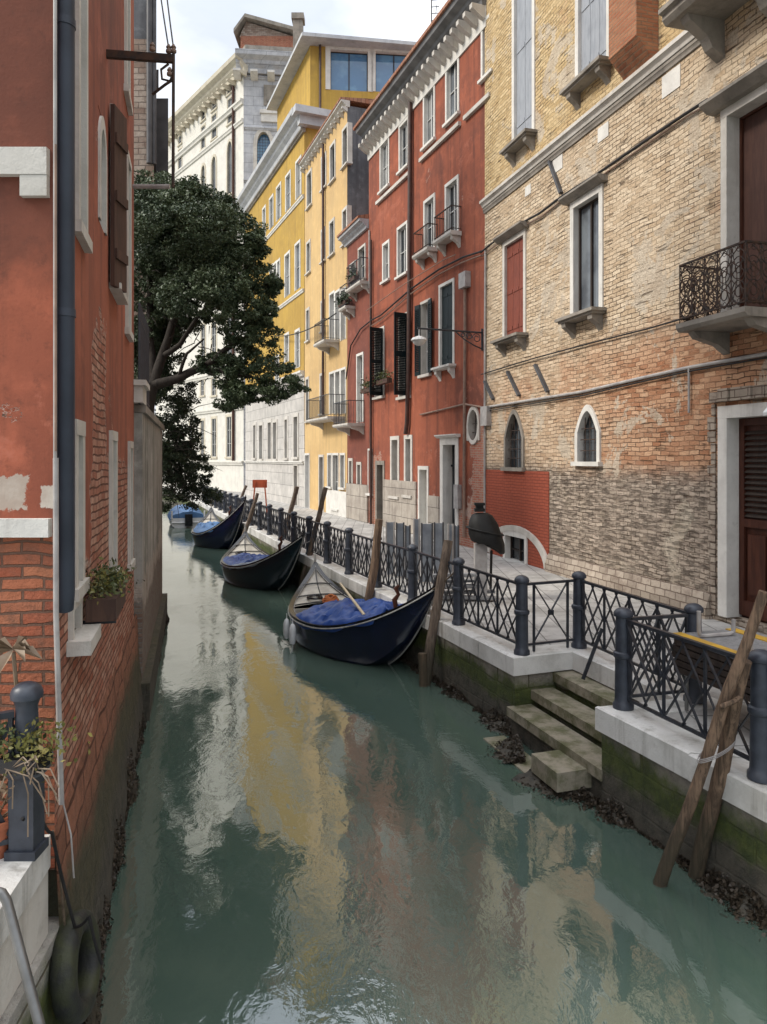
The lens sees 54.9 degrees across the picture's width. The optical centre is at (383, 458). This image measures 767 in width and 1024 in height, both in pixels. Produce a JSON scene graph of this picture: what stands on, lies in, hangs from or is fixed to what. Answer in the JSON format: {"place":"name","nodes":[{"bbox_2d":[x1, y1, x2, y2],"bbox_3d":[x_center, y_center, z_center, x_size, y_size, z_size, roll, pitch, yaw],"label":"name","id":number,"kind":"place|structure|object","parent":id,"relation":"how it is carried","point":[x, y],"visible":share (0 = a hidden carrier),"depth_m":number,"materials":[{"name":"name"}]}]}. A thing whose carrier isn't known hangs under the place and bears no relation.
{"place":"outdoors","nodes":[
{"label":"outdoors","id":0,"kind":"place"},
{"bbox_2d":[155,0,446,412],"label":"sky","id":1,"kind":"structure","parent":0,"point":[204,39],"materials":[{"name":"white"}]},
{"bbox_2d":[48,507,766,1023],"bbox_3d":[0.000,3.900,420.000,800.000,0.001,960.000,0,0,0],"label":"water","id":2,"kind":"structure","parent":0,"point":[314,837],"depth_m":6.93,"materials":[{"name":"liquid"}]},
{"bbox_2d":[167,504,204,527],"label":"motorboat","id":3,"kind":"object","parent":2,"relation":"on","point":[187,518],"visible":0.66,"depth_m":41.77,"materials":[{"name":"fabric"}]},
{"bbox_2d":[191,495,246,548],"bbox_3d":[-7.602,2.854,33.379,1.984,2.652,5.970,0,0,-26],"label":"gondola","id":4,"kind":"object","parent":2,"relation":"on","point":[225,533],"visible":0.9,"depth_m":31.64,"materials":[{"name":"paint"}]},
{"bbox_2d":[220,525,305,589],"bbox_3d":[-4.072,3.069,23.429,1.984,2.222,5.970,0,0,-26],"label":"gondola","id":5,"kind":"object","parent":2,"relation":"on","point":[275,570],"visible":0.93,"depth_m":21.75,"materials":[{"name":"black paint"}]},
{"bbox_2d":[299,487,327,585],"bbox_3d":[-2.209,2.965,21.382,1.242,4.312,0.188,0,0,10],"label":"mooring pole","id":6,"kind":"object","parent":2,"relation":"in","point":[317,519],"visible":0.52,"depth_m":21.28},
{"bbox_2d":[288,551,437,664],"bbox_3d":[-0.852,3.119,15.479,1.984,2.122,5.970,0,0,-26],"label":"gondola","id":7,"kind":"object","parent":2,"relation":"on","point":[389,636],"visible":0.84,"depth_m":13.85,"materials":[{"name":"paint"}]},
{"bbox_2d":[291,597,402,631],"bbox_3d":[-0.566,3.069,14.794,1.969,0.714,2.568,0,0,-23],"label":"tarpaulin","id":8,"kind":"object","parent":7,"relation":"on","point":[343,611],"visible":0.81,"depth_m":14.41,"materials":[{"name":"fabric"}]},
{"bbox_2d":[365,519,383,600],"bbox_3d":[-0.321,3.197,15.703,0.689,3.833,0.222,0,0,-8],"label":"mooring pole","id":9,"kind":"object","parent":2,"relation":"in","point":[373,567],"visible":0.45,"depth_m":15.66,"materials":[{"name":"wood"}]},
{"bbox_2d":[424,539,452,685],"bbox_3d":[0.812,3.262,12.777,0.873,3.712,0.212,0,0,-19],"label":"mooring pole","id":10,"kind":"object","parent":2,"relation":"in","point":[431,638],"visible":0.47,"depth_m":12.75,"materials":[{"name":"wood"}]},
{"bbox_2d":[655,590,766,887],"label":"mooring pole","id":11,"kind":"object","parent":2,"relation":"in","point":[675,845],"visible":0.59,"depth_m":6.46,"materials":[{"name":"wood"}]},
{"bbox_2d":[690,659,751,879],"bbox_3d":[2.979,3.427,6.790,0.165,3.379,0.939,0,0,-23],"label":"mooring pole","id":12,"kind":"object","parent":2,"relation":"in","point":[708,828],"visible":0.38,"depth_m":6.63,"materials":[{"name":"wood"}]},
{"bbox_2d":[164,486,766,754],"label":"pavement","id":13,"kind":"structure","parent":0,"point":[512,569],"depth_m":14.32,"materials":[{"name":"stone"}]},
{"bbox_2d":[156,13,292,491],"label":"white palazzo","id":14,"kind":"structure","parent":13,"relation":"on","point":[225,126],"depth_m":64.23,"materials":[{"name":"stone"}]},
{"bbox_2d":[253,130,273,170],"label":"window","id":15,"kind":"structure","parent":14,"relation":"in","point":[262,139],"depth_m":62.27,"materials":[{"name":"stone"}]},
{"bbox_2d":[236,12,415,506],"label":"ochre palace","id":16,"kind":"structure","parent":13,"relation":"on","point":[322,74],"depth_m":45.22,"materials":[{"name":"paint"}]},
{"bbox_2d":[294,239,300,290],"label":"window","id":17,"kind":"structure","parent":16,"relation":"in","point":[297,246],"depth_m":44.54,"materials":[{"name":"white stone"}]},
{"bbox_2d":[325,46,372,91],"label":"window","id":18,"kind":"structure","parent":16,"relation":"in","point":[349,69],"depth_m":43.45,"materials":[{"name":"glass"}]},
{"bbox_2d":[371,49,409,91],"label":"window","id":19,"kind":"structure","parent":16,"relation":"in","point":[385,62],"depth_m":43.71,"materials":[{"name":"glass"}]},
{"bbox_2d":[298,97,373,517],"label":"pale yellow house","id":20,"kind":"structure","parent":13,"relation":"on","point":[333,162],"depth_m":37.92,"materials":[{"name":"paint"}]},
{"bbox_2d":[340,122,352,170],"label":"window","id":21,"kind":"structure","parent":20,"relation":"in","point":[347,130],"depth_m":35.14,"materials":[{"name":"stone"}]},
{"bbox_2d":[332,214,372,523],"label":"red house","id":22,"kind":"structure","parent":13,"relation":"on","point":[353,236],"depth_m":33.39,"materials":[{"name":"paint"}]},
{"bbox_2d":[356,352,363,422],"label":"window","id":23,"kind":"structure","parent":22,"relation":"in","point":[360,356],"depth_m":33.76,"materials":[{"name":"white stone"}]},
{"bbox_2d":[353,0,492,548],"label":"tall red house","id":24,"kind":"structure","parent":13,"relation":"on","point":[419,127],"depth_m":25.91,"materials":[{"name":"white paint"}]},
{"bbox_2d":[369,326,384,399],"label":"window","id":25,"kind":"structure","parent":24,"relation":"in","point":[378,334],"depth_m":30.36,"materials":[{"name":"wood"}]},
{"bbox_2d":[375,461,384,524],"bbox_3d":[-0.010,1.447,30.987,0.339,2.731,1.074,0,0,-21],"label":"door","id":26,"kind":"structure","parent":24,"relation":"in","point":[379,465],"depth_m":31.31,"materials":[{"name":"stone"}]},
{"bbox_2d":[377,137,389,195],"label":"window","id":27,"kind":"structure","parent":24,"relation":"in","point":[384,151],"depth_m":30.74,"materials":[{"name":"white stone"}]},
{"bbox_2d":[380,239,389,284],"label":"window","id":28,"kind":"structure","parent":24,"relation":"in","point":[386,245],"depth_m":30.55,"materials":[{"name":"white stone"}]},
{"bbox_2d":[388,436,399,498],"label":"window","id":29,"kind":"structure","parent":24,"relation":"in","point":[394,440],"depth_m":29.65,"materials":[{"name":"stone"}]},
{"bbox_2d":[394,220,406,280],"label":"window","id":30,"kind":"structure","parent":24,"relation":"in","point":[402,229],"depth_m":28.96,"materials":[{"name":"white stone"}]},
{"bbox_2d":[396,116,407,175],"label":"window","id":31,"kind":"structure","parent":24,"relation":"in","point":[403,127],"depth_m":28.78,"materials":[{"name":"white stone"}]},
{"bbox_2d":[394,312,410,399],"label":"window","id":32,"kind":"structure","parent":24,"relation":"in","point":[399,351],"depth_m":27.76,"materials":[{"name":"wood"}]},
{"bbox_2d":[401,435,412,498],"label":"window","id":33,"kind":"structure","parent":24,"relation":"in","point":[408,439],"depth_m":28.26,"materials":[{"name":"stone"}]},
{"bbox_2d":[415,298,431,378],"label":"window","id":34,"kind":"structure","parent":24,"relation":"in","point":[423,311],"depth_m":26.86,"materials":[{"name":"stone"}]},
{"bbox_2d":[418,466,428,535],"bbox_3d":[1.577,1.656,26.744,0.339,2.789,0.931,0,0,-21],"label":"door","id":35,"kind":"structure","parent":24,"relation":"in","point":[423,471],"depth_m":27.05,"materials":[{"name":"white stone"}]},
{"bbox_2d":[420,85,435,151],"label":"window","id":36,"kind":"structure","parent":24,"relation":"in","point":[429,101],"depth_m":26.46,"materials":[{"name":"white stone"}]},
{"bbox_2d":[423,192,435,247],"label":"window","id":37,"kind":"structure","parent":24,"relation":"in","point":[429,205],"depth_m":26.46,"materials":[{"name":"white stone"}]},
{"bbox_2d":[431,278,455,381],"bbox_3d":[2.117,-4.314,24.869,0.520,3.307,1.432,0,0,-21],"label":"window","id":38,"kind":"structure","parent":24,"relation":"in","point":[446,289],"depth_m":24.95,"materials":[{"name":"wood"}]},
{"bbox_2d":[411,327,482,350],"bbox_3d":[1.900,-3.625,22.153,2.375,0.670,0.468,0,0,-26],"label":"street lamp","id":39,"kind":"object","parent":24,"relation":"attached to","point":[419,340],"visible":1,"depth_m":22.15,"materials":[{"name":"metal"}]},
{"bbox_2d":[434,434,460,539],"bbox_3d":[2.278,1.229,24.710,0.550,4.079,1.640,0,0,-21],"label":"door","id":40,"kind":"structure","parent":24,"relation":"in","point":[449,443],"depth_m":25.15,"materials":[{"name":"white stone"}]},
{"bbox_2d":[442,58,459,127],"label":"window","id":41,"kind":"structure","parent":24,"relation":"in","point":[452,76],"depth_m":24.70,"materials":[{"name":"white stone"}]},
{"bbox_2d":[444,174,458,232],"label":"window","id":42,"kind":"structure","parent":24,"relation":"in","point":[452,187],"depth_m":24.70,"materials":[{"name":"white stone"}]},
{"bbox_2d":[466,405,479,440],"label":"round window","id":43,"kind":"structure","parent":24,"relation":"in","point":[473,417],"depth_m":23.29,"materials":[{"name":"stone"}]},
{"bbox_2d":[421,523,432,582],"bbox_3d":[0.981,2.125,16.685,0.276,1.352,0.068,0,0,0],"label":"flood board","id":44,"kind":"object","parent":13,"relation":"on","point":[426,538],"visible":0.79,"depth_m":16.67,"materials":[{"name":"metal"}]},
{"bbox_2d":[434,522,443,579],"bbox_3d":[1.225,2.103,16.359,0.229,1.397,0.065,0,0,0],"label":"flood board","id":45,"kind":"object","parent":13,"relation":"on","point":[438,537],"visible":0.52,"depth_m":16.35,"materials":[{"name":"metal"}]},
{"bbox_2d":[466,502,504,600],"bbox_3d":[2.036,1.843,14.699,0.793,1.935,0.636,0,0,0],"label":"hooded stand","id":46,"kind":"object","parent":13,"relation":"on","point":[484,532],"visible":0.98,"depth_m":14.55,"materials":[{"name":"black fabric"}]},
{"bbox_2d":[479,0,766,634],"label":"brick house","id":47,"kind":"structure","parent":13,"relation":"on","point":[623,204],"depth_m":15.12,"materials":[{"name":"beige brick"}]},
{"bbox_2d":[490,220,528,356],"bbox_3d":[3.536,-4.599,20.381,0.540,3.404,1.738,0,0,-16],"label":"window","id":48,"kind":"structure","parent":47,"relation":"in","point":[513,240],"depth_m":20.47,"materials":[{"name":"wood"}]},
{"bbox_2d":[500,408,525,470],"bbox_3d":[3.630,-0.516,20.404,0.250,1.709,1.328,0,0,-16],"label":"window","id":49,"kind":"structure","parent":47,"relation":"in","point":[514,436],"depth_m":20.54,"materials":[{"name":"stone"}]},
{"bbox_2d":[503,531,527,564],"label":"window","id":50,"kind":"structure","parent":47,"relation":"in","point":[516,544],"depth_m":20.59,"materials":[{"name":"white stone"}]},
{"bbox_2d":[499,0,537,167],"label":"window","id":51,"kind":"structure","parent":47,"relation":"in","point":[524,132],"depth_m":20.00,"materials":[{"name":"white stone"}]},
{"bbox_2d":[554,173,607,338],"bbox_3d":[4.547,-4.514,16.828,0.560,3.347,1.684,0,0,-16],"label":"window","id":52,"kind":"structure","parent":47,"relation":"in","point":[586,200],"depth_m":16.98,"materials":[{"name":"white stone"}]},
{"bbox_2d":[559,0,611,110],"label":"window","id":53,"kind":"structure","parent":47,"relation":"in","point":[592,62],"depth_m":16.72,"materials":[{"name":"white stone"}]},
{"bbox_2d":[570,403,602,465],"bbox_3d":[4.666,-0.537,16.791,0.250,1.405,1.163,0,0,-16],"label":"window","id":54,"kind":"structure","parent":47,"relation":"in","point":[587,435],"depth_m":16.93,"materials":[{"name":"white stone"}]},
{"bbox_2d":[699,59,766,311],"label":"balcony door","id":55,"kind":"structure","parent":47,"relation":"in","point":[741,105],"depth_m":12.50,"materials":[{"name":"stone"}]},
{"bbox_2d":[717,402,766,622],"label":"door","id":56,"kind":"structure","parent":47,"relation":"in","point":[742,428],"depth_m":12.55,"materials":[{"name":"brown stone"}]},
{"bbox_2d":[672,628,766,710],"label":"walkway stack","id":57,"kind":"object","parent":13,"relation":"on","point":[731,643],"visible":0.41,"depth_m":8.00,"materials":[{"name":"brown wood"}]},
{"label":"canal bed","id":58,"kind":"structure","parent":0,"visible":0},
{"bbox_2d":[0,834,59,1023],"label":"stone ledge","id":59,"kind":"object","parent":58,"relation":"on","point":[24,884],"visible":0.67,"depth_m":4.26,"materials":[{"name":"stone"}]},
{"bbox_2d":[0,774,14,858],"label":"potted plant","id":60,"kind":"object","parent":59,"relation":"on","point":[4,826],"visible":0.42,"depth_m":4.34,"materials":[{"name":"green plant"}]},
{"bbox_2d":[0,635,41,731],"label":"dry plant","id":61,"kind":"object","parent":59,"relation":"on","point":[21,647],"visible":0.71,"depth_m":4.44,"materials":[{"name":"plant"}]},
{"bbox_2d":[0,887,44,1023],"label":"steel handrail","id":62,"kind":"object","parent":59,"relation":"attached to","point":[27,978],"visible":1,"depth_m":3.11,"materials":[{"name":"metal"}]},
{"bbox_2d":[4,681,52,860],"bbox_3d":[-2.116,1.832,4.380,0.290,1.016,0.290,0,0,0],"label":"iron post","id":63,"kind":"object","parent":59,"relation":"on","point":[25,696],"visible":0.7,"depth_m":4.31,"materials":[{"name":"metal"}]},
{"bbox_2d":[0,709,14,845],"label":"terrace railing","id":64,"kind":"object","parent":63,"relation":"attached to","point":[9,715],"visible":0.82,"depth_m":4.33,"materials":[{"name":"paint"}]},
{"bbox_2d":[0,716,92,836],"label":"potted plant","id":65,"kind":"object","parent":63,"relation":"attached to","point":[38,759],"visible":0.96,"depth_m":4.23,"materials":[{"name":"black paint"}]},
{"bbox_2d":[21,817,102,964],"bbox_3d":[-1.980,2.620,4.507,0.476,1.064,0.169,0,0,-41],"label":"mooring rope","id":66,"kind":"object","parent":63,"relation":"hanging from","point":[51,833],"visible":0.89,"depth_m":4.59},
{"bbox_2d":[52,830,65,925],"bbox_3d":[-2.019,2.623,4.590,0.019,0.695,0.155,0,0,6],"label":"mooring rope","id":67,"kind":"object","parent":59,"relation":"hanging from","point":[62,903],"visible":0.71,"depth_m":4.62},
{"bbox_2d":[50,909,100,1023],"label":"hanging tyre","id":68,"kind":"object","parent":67,"relation":"hanging from","point":[75,969],"visible":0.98,"depth_m":4.56,"materials":[{"name":"rubber"}]},
{"bbox_2d":[0,0,143,926],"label":"red house","id":69,"kind":"structure","parent":58,"relation":"on","point":[66,303],"depth_m":4.91,"materials":[{"name":"brick"}]},
{"bbox_2d":[74,419,89,601],"bbox_3d":[-2.366,0.367,5.501,0.260,1.307,0.575,0,0,-14],"label":"window","id":70,"kind":"structure","parent":69,"relation":"in","point":[81,582],"depth_m":5.63,"materials":[{"name":"stone"}]},
{"bbox_2d":[66,598,100,656],"bbox_3d":[-2.272,1.190,5.376,0.340,0.359,0.572,0,0,-14],"label":"window sill","id":71,"kind":"structure","parent":69,"relation":"in","point":[82,640],"depth_m":5.22,"materials":[{"name":"stone"}]},
{"bbox_2d":[75,0,92,253],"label":"window","id":72,"kind":"structure","parent":69,"relation":"in","point":[81,6],"depth_m":5.82,"materials":[{"name":"stone"}]},
{"bbox_2d":[98,108,106,235],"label":"window","id":73,"kind":"structure","parent":69,"relation":"in","point":[102,143],"depth_m":7.14,"materials":[{"name":"stone"}]},
{"bbox_2d":[84,764,137,1023],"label":"mussel crust bed","id":74,"kind":"object","parent":69,"relation":"attached to","point":[94,1019],"visible":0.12,"depth_m":5.23,"materials":[{"name":"black"}]},
{"bbox_2d":[82,612,169,1023],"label":"mussel crust","id":75,"kind":"object","parent":74,"relation":"on","point":[120,835],"visible":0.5,"depth_m":7.16},
{"bbox_2d":[83,557,144,623],"bbox_3d":[-2.261,1.040,5.924,0.597,0.505,1.735,0,0,-8],"label":"flower box","id":76,"kind":"object","parent":69,"relation":"attached to","point":[105,600],"visible":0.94,"depth_m":5.79,"materials":[{"name":"brown plant"}]},
{"bbox_2d":[109,430,119,570],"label":"window","id":77,"kind":"structure","parent":69,"relation":"in","point":[113,435],"depth_m":8.09,"materials":[{"name":"stone"}]},
{"bbox_2d":[109,103,127,304],"bbox_3d":[-2.917,-2.750,8.039,0.295,1.946,0.991,0,0,-14],"label":"window","id":78,"kind":"structure","parent":69,"relation":"in","point":[118,122],"depth_m":7.68,"materials":[{"name":"wood"}]},
{"bbox_2d":[124,0,132,115],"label":"window","id":79,"kind":"structure","parent":69,"relation":"in","point":[127,3],"depth_m":9.40,"materials":[{"name":"stone"}]},
{"bbox_2d":[125,150,133,341],"bbox_3d":[-3.451,-2.783,9.721,0.260,2.382,0.713,0,0,-14],"label":"window","id":80,"kind":"structure","parent":69,"relation":"in","point":[128,308],"depth_m":9.94,"materials":[{"name":"stone"}]},
{"bbox_2d":[127,441,135,570],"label":"window","id":81,"kind":"structure","parent":69,"relation":"in","point":[131,561],"depth_m":9.85,"materials":[{"name":"stone"}]},
{"bbox_2d":[106,42,176,187],"bbox_3d":[-2.440,-3.464,7.455,0.709,1.461,0.092,0,0,0],"label":"cable bracket","id":82,"kind":"object","parent":69,"relation":"attached to","point":[168,57],"visible":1,"depth_m":7.42,"materials":[{"name":"metal"}]},
{"bbox_2d":[134,379,166,720],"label":"garden wall","id":83,"kind":"structure","parent":58,"relation":"on","point":[150,604],"depth_m":12.18,"materials":[{"name":"paint"}]},
{"bbox_2d":[138,303,149,407],"bbox_3d":[-3.934,-1.570,12.152,0.038,1.500,2.419,0,0,-14],"label":"garden fence","id":84,"kind":"object","parent":83,"relation":"on","point":[143,350],"visible":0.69,"depth_m":11.66,"materials":[{"name":"paint"}]},
{"bbox_2d":[162,497,766,910],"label":"quay wall","id":85,"kind":"structure","parent":58,"relation":"on","point":[648,793],"depth_m":7.75,"materials":[{"name":"stone"}]},
{"bbox_2d":[188,495,766,822],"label":"kerb","id":86,"kind":"structure","parent":85,"relation":"on","point":[674,748],"depth_m":9.28,"materials":[{"name":"stone"}]},
{"bbox_2d":[344,527,353,574],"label":"railing post","id":87,"kind":"object","parent":86,"relation":"on","point":[348,530],"visible":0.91,"depth_m":17.82,"materials":[{"name":"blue metal"}]},
{"bbox_2d":[327,526,345,567],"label":"lattice railing","id":88,"kind":"object","parent":87,"relation":"attached to","point":[340,551],"visible":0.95,"depth_m":18.90,"materials":[{"name":"metal"}]},
{"bbox_2d":[372,536,381,587],"bbox_3d":[-0.139,2.230,16.100,0.230,1.128,0.227,0,0,0],"label":"railing post","id":89,"kind":"object","parent":86,"relation":"on","point":[378,585],"visible":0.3,"depth_m":16.01,"materials":[{"name":"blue metal"}]},
{"bbox_2d":[349,533,372,577],"bbox_3d":[-0.487,2.234,17.000,0.064,0.902,1.768,0,0,-21],"label":"lattice railing","id":90,"kind":"object","parent":89,"relation":"attached to","point":[358,552],"visible":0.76,"depth_m":17.20,"materials":[{"name":"metal"}]},
{"bbox_2d":[407,544,417,601],"bbox_3d":[0.570,2.230,14.400,0.230,1.128,0.227,0,0,0],"label":"railing post","id":91,"kind":"object","parent":86,"relation":"on","point":[411,548],"visible":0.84,"depth_m":14.32,"materials":[{"name":"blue metal"}]},
{"bbox_2d":[378,542,407,594],"bbox_3d":[0.215,2.234,15.250,0.064,0.902,1.681,0,0,-23],"label":"lattice railing","id":92,"kind":"object","parent":91,"relation":"attached to","point":[389,562],"visible":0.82,"depth_m":15.29,"materials":[{"name":"metal"}]},
{"bbox_2d":[452,557,464,625],"bbox_3d":[1.270,2.230,12.480,0.230,1.128,0.227,0,0,0],"label":"railing post","id":93,"kind":"object","parent":86,"relation":"on","point":[457,562],"visible":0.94,"depth_m":12.40,"materials":[{"name":"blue metal"}]},
{"bbox_2d":[413,551,453,614],"bbox_3d":[0.920,2.234,13.440,0.064,0.902,1.882,0,0,-20],"label":"lattice railing","id":94,"kind":"object","parent":93,"relation":"attached to","point":[427,566],"visible":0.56,"depth_m":13.72,"materials":[{"name":"metal"}]},
{"bbox_2d":[514,575,529,655],"bbox_3d":[1.980,2.230,10.570,0.230,1.128,0.227,0,0,0],"label":"railing post","id":95,"kind":"object","parent":86,"relation":"on","point":[521,612],"visible":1,"depth_m":10.49,"materials":[{"name":"black metal"}]},
{"bbox_2d":[459,565,515,643],"bbox_3d":[1.625,2.234,11.525,0.064,0.902,1.876,0,0,-20],"label":"lattice railing","id":96,"kind":"object","parent":95,"relation":"attached to","point":[497,629],"visible":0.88,"depth_m":11.49,"materials":[{"name":"metal"}]},
{"bbox_2d":[528,579,574,651],"bbox_3d":[2.440,2.281,10.760,0.825,0.998,0.052,0,0,-22],"label":"lattice railing","id":97,"kind":"object","parent":86,"relation":"on","point":[550,612],"visible":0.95,"depth_m":10.74,"materials":[{"name":"metal"}]},
{"bbox_2d":[571,571,586,648],"bbox_3d":[2.900,2.230,10.950,0.230,1.128,0.227,0,0,0],"label":"railing post","id":98,"kind":"object","parent":86,"relation":"on","point":[576,606],"visible":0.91,"depth_m":10.88,"materials":[{"name":"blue metal"}]},
{"bbox_2d":[613,607,633,710],"bbox_3d":[2.690,2.230,8.280,0.230,1.128,0.227,0,0,0],"label":"railing post","id":99,"kind":"object","parent":86,"relation":"on","point":[621,656],"visible":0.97,"depth_m":8.21,"materials":[{"name":"black metal"}]},
{"bbox_2d":[631,613,688,697],"bbox_3d":[3.135,2.234,8.400,0.762,0.902,0.064,0,0,-15],"label":"lattice railing","id":100,"kind":"object","parent":99,"relation":"attached to","point":[658,622],"visible":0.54,"depth_m":8.38,"materials":[{"name":"metal"}]},
{"bbox_2d":[683,603,703,703],"bbox_3d":[3.580,2.230,8.520,0.230,1.128,0.227,0,0,0],"label":"railing post","id":101,"kind":"object","parent":86,"relation":"on","point":[691,609],"visible":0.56,"depth_m":8.44,"materials":[{"name":"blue metal"}]},
{"bbox_2d":[580,580,685,685],"bbox_3d":[3.240,2.234,9.735,0.064,0.902,2.362,0,0,-16],"label":"lattice railing","id":102,"kind":"object","parent":101,"relation":"attached to","point":[604,617],"visible":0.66,"depth_m":10.14,"materials":[{"name":"metal"}]},
{"bbox_2d":[747,649,766,783],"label":"railing post","id":103,"kind":"object","parent":86,"relation":"on","point":[757,711],"visible":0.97,"depth_m":6.38,"materials":[{"name":"black metal"}]},
{"bbox_2d":[626,619,749,760],"bbox_3d":[2.995,2.234,7.365,0.064,0.902,1.768,0,0,-18],"label":"lattice railing","id":104,"kind":"object","parent":103,"relation":"attached to","point":[663,711],"visible":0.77,"depth_m":7.47,"materials":[{"name":"metal"}]},
{"bbox_2d":[483,670,638,800],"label":"water steps","id":105,"kind":"structure","parent":85,"relation":"attached to","point":[557,732],"depth_m":9.53,"materials":[{"name":"stone"}]},
{"bbox_2d":[399,657,766,940],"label":"seaweed","id":106,"kind":"object","parent":85,"relation":"attached to","point":[686,863],"visible":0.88,"depth_m":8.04,"materials":[{"name":"plant"}]},
{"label":"garden ground","id":107,"kind":"structure","parent":0,"visible":0},
{"bbox_2d":[134,0,167,378],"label":"house","id":108,"kind":"structure","parent":107,"relation":"on","point":[150,132],"depth_m":20.50,"materials":[{"name":"brick"}]},
{"bbox_2d":[134,168,311,413],"bbox_3d":[-4.899,-2.638,18.606,3.761,10.114,5.665,0,0,-39],"label":"evergreen tree","id":109,"kind":"object","parent":107,"relation":"on","point":[198,259],"visible":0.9,"depth_m":17.81,"materials":[{"name":"green plant"}]},
{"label":"bank wall","id":110,"kind":"object","parent":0,"visible":0},
{"bbox_2d":[154,375,225,514],"bbox_3d":[-5.433,-0.429,20.177,2.854,4.021,2.019,0,0,-40],"label":"ivy shrub","id":111,"kind":"object","parent":110,"relation":"on","point":[178,465],"visible":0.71,"depth_m":20.15,"materials":[{"name":"green plant"}]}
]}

